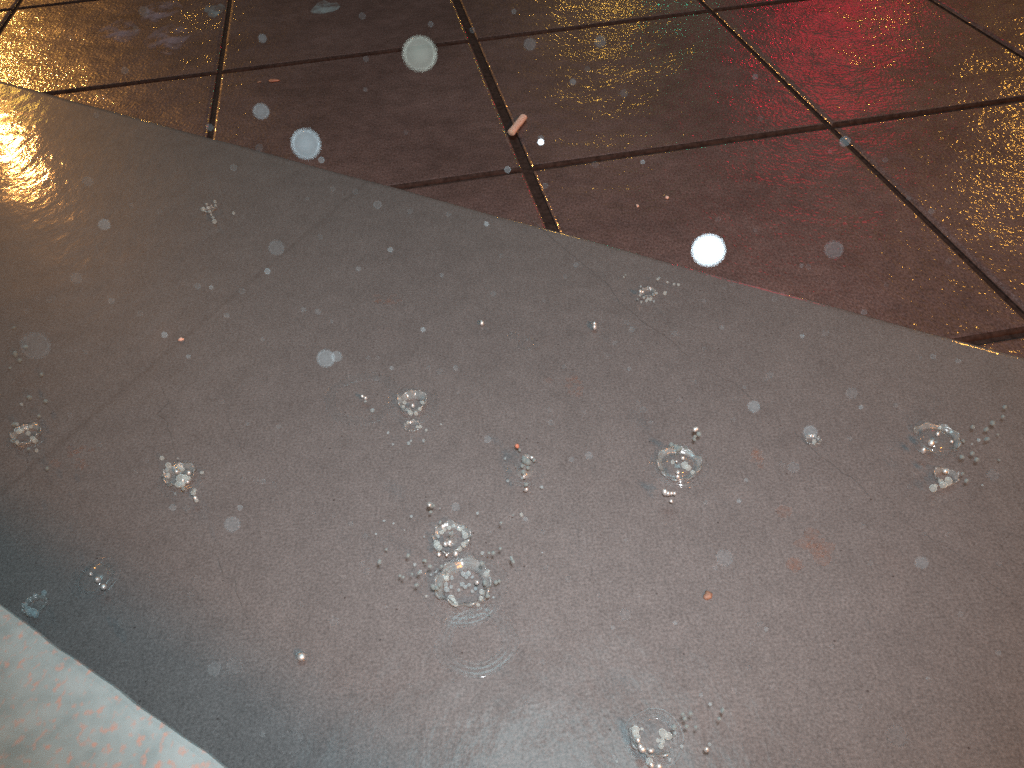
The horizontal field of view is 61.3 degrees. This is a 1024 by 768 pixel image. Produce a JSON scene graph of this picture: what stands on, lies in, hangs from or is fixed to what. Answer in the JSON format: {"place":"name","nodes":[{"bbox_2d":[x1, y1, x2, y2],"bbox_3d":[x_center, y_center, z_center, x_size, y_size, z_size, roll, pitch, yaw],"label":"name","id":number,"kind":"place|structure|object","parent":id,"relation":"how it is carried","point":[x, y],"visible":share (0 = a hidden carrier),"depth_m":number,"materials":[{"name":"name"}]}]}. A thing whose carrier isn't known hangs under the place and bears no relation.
{"place":"outdoors","nodes":[
{"label":"outdoors","id":0,"kind":"place"},
{"bbox_2d":[0,604,226,767],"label":"granite block","id":1,"kind":"structure","parent":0,"point":[59,708],"depth_m":0.39,"materials":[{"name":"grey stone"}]},
{"bbox_2d":[0,81,1023,767],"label":"concrete slab","id":2,"kind":"structure","parent":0,"point":[852,571],"depth_m":0.79,"materials":[{"name":"concrete"}]},
{"bbox_2d":[9,326,48,470],"bbox_3d":[-0.493,0.016,0.873,0.051,0.043,0.246,-18,44,-14],"label":"water splash","id":3,"kind":"object","parent":2,"relation":"on","point":[15,353],"visible":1,"depth_m":0.86,"materials":[{"name":"clear liquid"}]},
{"bbox_2d":[21,593,48,617],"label":"water splash","id":4,"kind":"object","parent":2,"relation":"on","point":[35,609],"visible":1,"depth_m":0.71,"materials":[{"name":"clear liquid"}]},
{"bbox_2d":[82,566,106,589],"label":"water splash","id":5,"kind":"object","parent":2,"relation":"on","point":[102,586],"visible":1,"depth_m":0.71,"materials":[{"name":"clear liquid"}]},
{"bbox_2d":[162,462,203,500],"bbox_3d":[-0.308,0.084,0.789,0.045,0.038,0.074,-12,43,-8],"label":"water splash","id":6,"kind":"object","parent":2,"relation":"on","point":[188,473],"visible":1,"depth_m":0.80,"materials":[{"name":"clear liquid"}]},
{"bbox_2d":[297,652,305,660],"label":"water splash","id":7,"kind":"object","parent":2,"relation":"on","point":[301,656],"visible":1,"depth_m":0.66,"materials":[{"name":"liquid"}]},
{"bbox_2d":[360,394,374,410],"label":"water splash","id":8,"kind":"object","parent":2,"relation":"on","point":[363,397],"visible":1,"depth_m":0.86,"materials":[{"name":"clear liquid"}]},
{"bbox_2d":[387,389,440,431],"bbox_3d":[-0.095,0.022,0.834,0.052,0.046,0.104,-9,43,-6],"label":"water splash","id":9,"kind":"object","parent":2,"relation":"on","point":[412,405],"visible":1,"depth_m":0.85,"materials":[{"name":"clear liquid"}]},
{"bbox_2d":[378,516,514,613],"bbox_3d":[-0.059,0.142,0.694,0.145,0.057,0.085,20,48,24],"label":"water splash","id":10,"kind":"object","parent":2,"relation":"on","point":[434,587],"visible":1,"depth_m":0.67,"materials":[{"name":"clear liquid"}]},
{"bbox_2d":[427,502,471,572],"bbox_3d":[-0.060,0.125,0.704,0.066,0.068,0.076,32,53,32],"label":"water splash","id":11,"kind":"object","parent":2,"relation":"on","point":[445,543],"visible":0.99,"depth_m":0.72,"materials":[{"name":"clear liquid"}]},
{"bbox_2d":[506,444,542,515],"bbox_3d":[0.012,0.088,0.761,0.036,0.037,0.096,-4,43,0],"label":"water splash","id":12,"kind":"object","parent":2,"relation":"on","point":[525,460],"visible":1,"depth_m":0.77,"materials":[{"name":"clear liquid"}]},
{"bbox_2d":[590,322,596,329],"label":"water splash","id":13,"kind":"object","parent":2,"relation":"on","point":[594,326],"visible":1,"depth_m":0.94,"materials":[{"name":"clear liquid"}]},
{"bbox_2d":[623,274,679,300],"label":"water splash","id":14,"kind":"object","parent":2,"relation":"on","point":[641,291],"visible":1,"depth_m":0.97,"materials":[{"name":"clear liquid"}]},
{"bbox_2d":[629,702,724,767],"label":"water splash","id":15,"kind":"object","parent":2,"relation":"on","point":[641,748],"visible":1,"depth_m":0.58,"materials":[{"name":"clear liquid"}]},
{"bbox_2d":[660,426,701,502],"bbox_3d":[0.151,0.063,0.759,0.053,0.062,0.085,-4,43,0],"label":"water splash","id":16,"kind":"object","parent":2,"relation":"on","point":[665,492],"visible":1,"depth_m":0.77,"materials":[{"name":"clear liquid"}]},
{"bbox_2d":[703,591,711,599],"bbox_3d":[0.156,0.168,0.689,0.008,0.003,0.008,-4,43,0],"label":"clay crumb","id":17,"kind":"object","parent":2,"relation":"on","point":[707,595],"visible":1,"depth_m":0.69,"materials":[{"name":"orange soil"}]},
{"bbox_2d":[913,424,960,453],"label":"water splash","id":18,"kind":"object","parent":2,"relation":"on","point":[931,443],"visible":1,"depth_m":0.78,"materials":[{"name":"clear liquid"}]},
{"bbox_2d":[929,405,1006,491],"bbox_3d":[0.395,0.060,0.743,0.043,0.063,0.110,29,52,30],"label":"water splash","id":19,"kind":"object","parent":2,"relation":"on","point":[976,459],"visible":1,"depth_m":0.74,"materials":[{"name":"clear liquid"}]},
{"bbox_2d":[0,0,1023,357],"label":"pavement","id":20,"kind":"structure","parent":0,"point":[392,92],"depth_m":1.34,"materials":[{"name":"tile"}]},
{"bbox_2d":[508,114,526,135],"bbox_3d":[0.008,-0.392,1.307,0.012,0.010,0.055,13,45,17],"label":"cigarette butt","id":21,"kind":"object","parent":20,"relation":"on","point":[517,124],"visible":1,"depth_m":1.30,"materials":[{"name":"paper"}]}
]}

